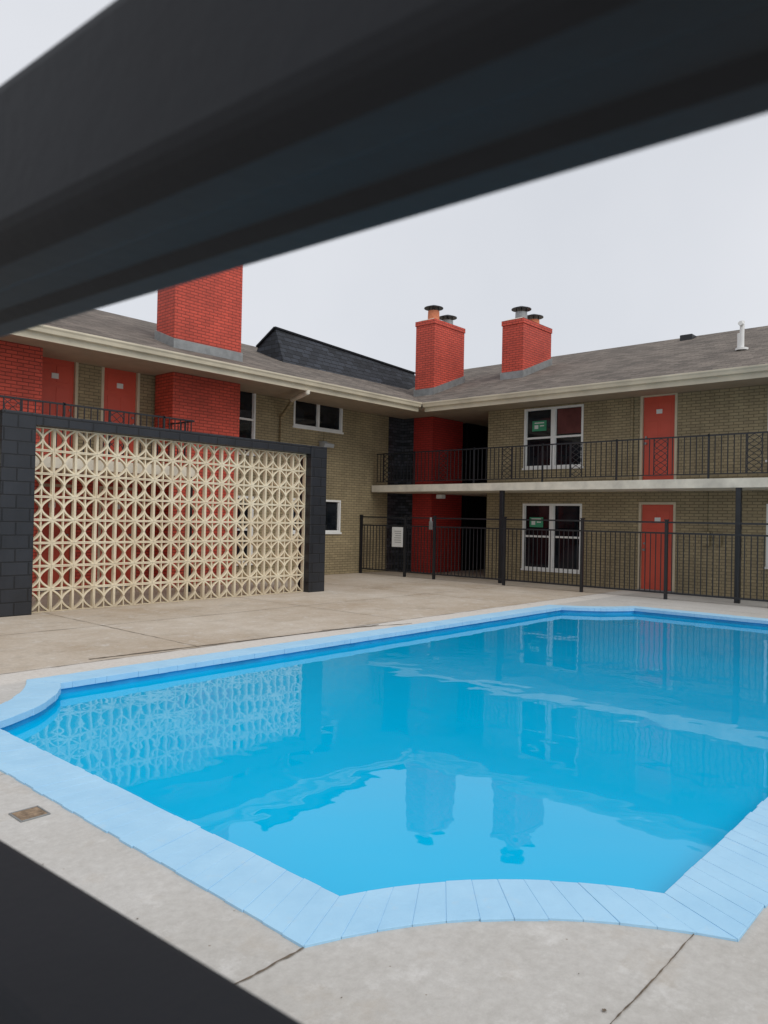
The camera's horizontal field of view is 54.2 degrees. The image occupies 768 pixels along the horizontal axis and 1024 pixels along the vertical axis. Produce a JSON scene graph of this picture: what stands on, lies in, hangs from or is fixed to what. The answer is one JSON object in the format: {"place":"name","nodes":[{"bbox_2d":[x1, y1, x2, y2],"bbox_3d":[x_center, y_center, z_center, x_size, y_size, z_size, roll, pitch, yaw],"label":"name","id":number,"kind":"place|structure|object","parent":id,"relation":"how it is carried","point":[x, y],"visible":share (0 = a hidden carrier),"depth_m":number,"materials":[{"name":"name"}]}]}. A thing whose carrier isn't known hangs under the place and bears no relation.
{"place":"outdoors","nodes":[
{"label":"outdoors","id":0,"kind":"place"},
{"bbox_2d":[0,569,767,1023],"bbox_3d":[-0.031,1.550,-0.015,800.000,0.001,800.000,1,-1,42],"label":"concrete ground","id":1,"kind":"structure","parent":0,"point":[492,973],"depth_m":2.85,"materials":[{"name":"beige concrete"}]},
{"bbox_2d":[0,340,42,595],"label":"chimney stack","id":2,"kind":"object","parent":1,"relation":"on","point":[20,370],"visible":0.1,"depth_m":13.67,"materials":[{"name":"red brick"}]},
{"bbox_2d":[0,395,194,591],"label":"balcony railing","id":3,"kind":"object","parent":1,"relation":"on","point":[20,403],"visible":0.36,"depth_m":14.04,"materials":[{"name":"black metal"}]},
{"bbox_2d":[0,409,326,616],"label":"pillars","id":4,"kind":"structure","parent":1,"relation":"on","point":[17,455],"depth_m":11.25,"materials":[{"name":"black concrete"}]},
{"bbox_2d":[36,414,310,453],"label":"cap beam","id":5,"kind":"structure","parent":4,"relation":"attached to","point":[61,422],"depth_m":13.02,"materials":[{"name":"black concrete"}]},
{"bbox_2d":[32,426,305,612],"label":"breeze blocks","id":6,"kind":"structure","parent":1,"relation":"on","point":[114,521],"depth_m":13.29,"materials":[{"name":"paint"}]},
{"bbox_2d":[153,267,242,587],"bbox_3d":[-4.170,-2.322,16.869,0.740,7.900,1.800,1,-1,42],"label":"chimney stack","id":7,"kind":"object","parent":1,"relation":"on","point":[207,311],"visible":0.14,"depth_m":16.51,"materials":[{"name":"red brick"}]},
{"bbox_2d":[155,330,242,361],"bbox_3d":[-4.143,-3.649,16.881,0.760,0.639,1.820,1,-1,42],"label":"chimney flashing","id":8,"kind":"object","parent":7,"relation":"attached to","point":[194,346],"visible":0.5,"depth_m":16.43,"materials":[{"name":"metal"}]},
{"bbox_2d":[77,363,388,579],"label":"walls","id":9,"kind":"structure","parent":1,"relation":"on","point":[360,443],"depth_m":20.86,"materials":[{"name":"beige brick"}]},
{"bbox_2d":[43,362,139,584],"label":"door frames","id":10,"kind":"structure","parent":9,"relation":"attached to","point":[75,394],"depth_m":15.61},
{"bbox_2d":[37,357,135,587],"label":"doors","id":11,"kind":"structure","parent":10,"relation":"attached to","point":[60,389],"depth_m":15.19,"materials":[{"name":"red paint"}]},
{"bbox_2d":[48,373,122,508],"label":"door plates","id":12,"kind":"object","parent":11,"relation":"attached to","point":[56,376],"depth_m":14.96,"materials":[{"name":"metal"}]},
{"bbox_2d":[40,409,133,591],"bbox_3d":[-6.122,-0.247,15.416,0.150,3.645,2.280,1,-1,42],"label":"door hardware","id":13,"kind":"object","parent":11,"relation":"attached to","point":[68,535],"depth_m":15.54,"materials":[{"name":"silver metal"}]},
{"bbox_2d":[43,475,152,588],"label":"red lower wall","id":14,"kind":"structure","parent":9,"relation":"attached to","point":[78,530],"depth_m":15.47,"materials":[{"name":"brick"}]},
{"bbox_2d":[35,456,194,478],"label":"balcony slab","id":15,"kind":"structure","parent":9,"relation":"attached to","point":[58,462],"depth_m":13.91,"materials":[{"name":"beige concrete"}]},
{"bbox_2d":[44,310,422,406],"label":"roof","id":16,"kind":"structure","parent":9,"relation":"on","point":[114,326],"depth_m":18.06,"materials":[{"name":"grey"}]},
{"bbox_2d":[0,334,419,413],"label":"soffit","id":17,"kind":"structure","parent":16,"relation":"attached to","point":[88,356],"depth_m":15.93,"materials":[{"name":"paint"}]},
{"bbox_2d":[11,325,421,411],"bbox_3d":[-7.125,-3.104,11.366,0.150,0.240,24.380,1,-1,42],"label":"gutter","id":18,"kind":"object","parent":16,"relation":"attached to","point":[87,341],"visible":1,"depth_m":15.20,"materials":[{"name":"paint"}]},
{"bbox_2d":[257,329,414,389],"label":"raised black roof","id":19,"kind":"structure","parent":16,"relation":"attached to","point":[283,346],"depth_m":22.22,"materials":[{"name":"black"}]},
{"bbox_2d":[256,326,414,373],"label":"roof edge trim","id":20,"kind":"structure","parent":19,"relation":"attached to","point":[281,329],"depth_m":22.26,"materials":[{"name":"grey metal"}]},
{"bbox_2d":[414,376,464,396],"bbox_3d":[1.695,-3.760,22.896,0.760,0.943,1.560,1,-1,42],"label":"chimney flashing","id":21,"kind":"object","parent":16,"relation":"attached to","point":[439,388],"visible":0.57,"depth_m":22.43,"materials":[{"name":"metal"}]},
{"bbox_2d":[277,401,293,574],"bbox_3d":[-2.455,-0.588,18.791,0.973,4.438,0.109,0,-1,63],"label":"downspout","id":22,"kind":"object","parent":9,"relation":"attached to","point":[281,419],"visible":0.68,"depth_m":19.15,"materials":[{"name":"beige paint"}]},
{"bbox_2d":[290,390,309,401],"bbox_3d":[-1.996,-2.766,17.868,1.210,0.132,0.108,0,-1,64],"label":"downspout elbow","id":23,"kind":"object","parent":22,"relation":"attached to","point":[301,395],"visible":1,"depth_m":17.74,"materials":[{"name":"beige metal"}]},
{"bbox_2d":[236,393,343,565],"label":"window frames","id":24,"kind":"structure","parent":9,"relation":"attached to","point":[316,428],"depth_m":20.14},
{"bbox_2d":[237,391,338,560],"bbox_3d":[-5.827,-1.006,15.791,0.020,4.340,13.760,1,-1,42],"label":"window glass","id":25,"kind":"object","parent":24,"relation":"in","point":[305,413],"visible":0.27,"depth_m":19.95,"materials":[{"name":"black glass"}]},
{"bbox_2d":[293,432,324,443],"bbox_3d":[-1.991,-1.994,19.975,0.020,0.410,1.111,1,-1,42],"label":"conduit","id":26,"kind":"object","parent":9,"relation":"attached to","point":[312,443],"visible":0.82,"depth_m":20.11,"materials":[{"name":"beige metal"}]},
{"bbox_2d":[319,441,333,447],"bbox_3d":[-1.574,-1.819,20.222,0.327,0.178,0.360,1,-1,42],"label":"security light","id":27,"kind":"object","parent":9,"relation":"attached to","point":[325,444],"visible":0.97,"depth_m":20.11,"materials":[{"name":"grey metal"}]},
{"bbox_2d":[0,575,754,1023],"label":"expansion joints","id":28,"kind":"object","parent":1,"relation":"on","point":[338,629],"visible":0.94,"depth_m":8.41,"materials":[{"name":"grey concrete"}]},
{"bbox_2d":[0,0,767,1023],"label":"metal fence","id":29,"kind":"object","parent":1,"relation":"on","point":[148,146],"visible":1,"depth_m":0.16,"materials":[{"name":"grey paint"}]},
{"bbox_2d":[0,605,767,947],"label":"swimming pool","id":30,"kind":"structure","parent":1,"relation":"in","point":[604,765],"depth_m":4.94,"materials":[{"name":"blue liquid"}]},
{"bbox_2d":[386,417,413,570],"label":"corner pier","id":31,"kind":"structure","parent":1,"relation":"on","point":[401,436],"depth_m":22.61,"materials":[{"name":"black brick"}]},
{"bbox_2d":[460,423,487,570],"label":"breezeway walls","id":32,"kind":"structure","parent":1,"relation":"on","point":[475,436],"depth_m":23.73,"materials":[{"name":"black paint"}]},
{"bbox_2d":[359,515,767,601],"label":"pool fence","id":33,"kind":"object","parent":1,"relation":"on","point":[432,526],"visible":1,"depth_m":17.19,"materials":[{"name":"black metal"}]},
{"bbox_2d":[392,527,402,546],"bbox_3d":[0.364,0.684,20.504,0.390,0.540,0.012,1,-1,42],"label":"pool rules sign","id":34,"kind":"object","parent":33,"relation":"attached to","point":[397,536],"visible":1,"depth_m":20.50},
{"bbox_2d":[498,488,741,603],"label":"balcony posts","id":35,"kind":"object","parent":1,"relation":"on","point":[738,512],"visible":0.9,"depth_m":15.13,"materials":[{"name":"black metal"}]},
{"bbox_2d":[485,384,767,599],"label":"walls","id":36,"kind":"structure","parent":1,"relation":"on","point":[729,410],"depth_m":17.52,"materials":[{"name":"beige brick"}]},
{"bbox_2d":[372,477,767,496],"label":"balcony slab","id":37,"kind":"structure","parent":36,"relation":"attached to","point":[484,489],"depth_m":17.51,"materials":[{"name":"beige concrete"}]},
{"bbox_2d":[436,494,444,498],"bbox_3d":[1.628,-0.442,21.526,0.200,0.120,0.200,1,-1,42],"label":"ceiling lamp","id":38,"kind":"object","parent":37,"relation":"attached to","point":[440,496],"visible":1,"depth_m":21.45,"materials":[{"name":"plastic"}]},
{"bbox_2d":[377,431,767,484],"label":"balcony railing","id":39,"kind":"object","parent":37,"relation":"on","point":[708,473],"visible":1,"depth_m":17.49,"materials":[{"name":"black metal"}]},
{"bbox_2d":[409,326,767,406],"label":"roof","id":40,"kind":"structure","parent":36,"relation":"on","point":[713,351],"depth_m":19.65,"materials":[{"name":"grey"}]},
{"bbox_2d":[500,358,551,379],"bbox_3d":[4.215,-4.153,22.203,0.760,0.981,1.660,1,-1,42],"label":"chimney flashing","id":41,"kind":"object","parent":40,"relation":"attached to","point":[525,372],"visible":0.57,"depth_m":21.69,"materials":[{"name":"metal"}]},
{"bbox_2d":[502,317,551,372],"bbox_3d":[4.169,-1.840,22.181,0.740,7.370,1.640,1,-1,42],"label":"chimney stack","id":42,"kind":"object","parent":40,"relation":"on","point":[526,343],"visible":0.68,"depth_m":21.69,"materials":[{"name":"red brick"}]},
{"bbox_2d":[376,377,767,426],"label":"soffit","id":43,"kind":"structure","parent":40,"relation":"attached to","point":[475,415],"depth_m":19.10,"materials":[{"name":"paint"}]},
{"bbox_2d":[422,364,767,411],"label":"gutter","id":44,"kind":"object","parent":40,"relation":"attached to","point":[714,376],"visible":1,"depth_m":16.90,"materials":[{"name":"paint"}]},
{"bbox_2d":[680,334,696,340],"bbox_3d":[8.655,-4.919,21.353,0.350,0.190,0.400,1,-1,42],"label":"roof vent","id":45,"kind":"object","parent":40,"relation":"on","point":[687,337],"visible":0.67,"depth_m":21.19,"materials":[{"name":"black metal"}]},
{"bbox_2d":[735,320,748,350],"bbox_3d":[8.280,-4.019,17.371,0.280,0.800,0.290,1,-1,42],"label":"vent pipe","id":46,"kind":"object","parent":40,"relation":"attached to","point":[740,339],"visible":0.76,"depth_m":17.33,"materials":[{"name":"white plastic"}]},
{"bbox_2d":[629,397,633,479],"bbox_3d":[5.946,-1.734,18.013,0.060,2.050,0.070,1,-1,42],"label":"downspout","id":47,"kind":"object","parent":36,"relation":"attached to","point":[632,424],"visible":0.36,"depth_m":17.99,"materials":[{"name":"beige paint"}]},
{"bbox_2d":[521,404,767,573],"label":"window frames","id":48,"kind":"structure","parent":36,"relation":"attached to","point":[553,436],"depth_m":19.43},
{"bbox_2d":[531,422,543,524],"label":"notice labels","id":49,"kind":"object","parent":48,"relation":"attached to","point":[533,522],"visible":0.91,"depth_m":19.80,"materials":[{"name":"paper"}]},
{"bbox_2d":[525,407,580,569],"bbox_3d":[9.031,-0.558,15.356,14.100,4.190,0.020,1,-1,42],"label":"window glass","id":50,"kind":"object","parent":48,"relation":"in","point":[567,512],"visible":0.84,"depth_m":19.55,"materials":[{"name":"black glass"}]},
{"bbox_2d":[530,420,546,526],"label":"window notices","id":51,"kind":"object","parent":50,"relation":"attached to","point":[542,428],"depth_m":19.75,"materials":[{"name":"green paper"}]},
{"bbox_2d":[557,407,581,433],"bbox_3d":[4.743,-2.332,19.195,0.680,0.640,0.009,1,-1,42],"label":"curtain","id":52,"kind":"object","parent":48,"relation":"hanging from","point":[569,420],"visible":1,"depth_m":19.19,"materials":[{"name":"red fabric"}]},
{"bbox_2d":[637,393,677,591],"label":"door frames","id":53,"kind":"structure","parent":36,"relation":"attached to","point":[641,473],"depth_m":17.68,"materials":[{"name":"wood"}]},
{"bbox_2d":[641,395,674,590],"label":"doors","id":54,"kind":"structure","parent":53,"relation":"attached to","point":[662,424],"depth_m":17.65,"materials":[{"name":"red paint"}]},
{"bbox_2d":[637,436,673,591],"bbox_3d":[9.062,0.055,15.264,7.960,3.645,0.150,1,-1,42],"label":"door hardware","id":55,"kind":"object","parent":54,"relation":"attached to","point":[644,550],"depth_m":17.73,"materials":[{"name":"metal"}]},
{"bbox_2d":[655,409,661,520],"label":"door plates","id":56,"kind":"object","parent":54,"relation":"attached to","point":[658,411],"depth_m":17.64,"materials":[{"name":"metal"}]},
{"bbox_2d":[702,492,721,545],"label":"electrical boxes","id":57,"kind":"object","parent":36,"relation":"attached to","point":[704,540],"visible":0.94,"depth_m":16.77,"materials":[{"name":"beige paint"}]},
{"bbox_2d":[0,0,767,371],"label":"sky","id":58,"kind":"structure","parent":0,"point":[669,240],"materials":[{"name":"white"}]},
{"bbox_2d":[415,318,464,389],"bbox_3d":[1.658,-1.943,22.879,0.740,7.490,1.540,1,-1,42],"label":"chimney stack","id":59,"kind":"object","parent":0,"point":[439,352],"visible":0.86,"depth_m":22.44,"materials":[{"name":"red brick"}]},
{"bbox_2d":[411,416,462,572],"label":"brick wall","id":60,"kind":"structure","parent":59,"relation":"attached to","point":[432,433],"depth_m":22.42,"materials":[{"name":"brick"}]},
{"bbox_3d":[1.734,-5.717,22.915,0.700,0.060,1.500,1,-1,42],"label":"mortar crown","id":61,"kind":"object","parent":59,"relation":"on","visible":0},
{"bbox_2d":[428,310,438,319],"bbox_3d":[1.497,-5.895,22.662,0.360,0.320,0.360,1,-1,42],"label":"clay flue","id":62,"kind":"object","parent":61,"relation":"on","point":[433,314],"visible":0.63,"depth_m":22.51,"materials":[{"name":"orange ceramic"}]},
{"bbox_2d":[442,319,452,323],"bbox_3d":[1.961,-5.810,23.184,0.360,0.180,0.360,1,-1,42],"label":"steel flue","id":63,"kind":"object","parent":61,"relation":"on","point":[449,321],"visible":0.37,"depth_m":23.03,"materials":[{"name":"metal"}]},
{"bbox_2d":[424,305,456,319],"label":"flue caps","id":64,"kind":"object","parent":63,"relation":"on","point":[439,308],"visible":0.84,"depth_m":22.80,"materials":[{"name":"black metal"}]},
{"bbox_3d":[4.478,-5.647,22.479,0.360,0.180,0.360,1,-1,42],"label":"clay flue","id":65,"kind":"object","parent":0,"visible":0},
{"bbox_2d":[511,306,543,319],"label":"flue caps","id":66,"kind":"object","parent":65,"relation":"on","point":[526,309],"visible":0.78,"depth_m":22.04,"materials":[{"name":"black metal"}]},
{"bbox_3d":[4.243,-5.554,22.217,0.700,0.060,1.600,1,-1,42],"label":"mortar crown","id":67,"kind":"object","parent":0,"visible":0},
{"bbox_2d":[515,311,526,317],"bbox_3d":[4.014,-5.701,21.957,0.360,0.260,0.360,1,-1,42],"label":"steel flue","id":68,"kind":"object","parent":67,"relation":"on","point":[518,314],"visible":0.56,"depth_m":21.81,"materials":[{"name":"metal"}]}
]}

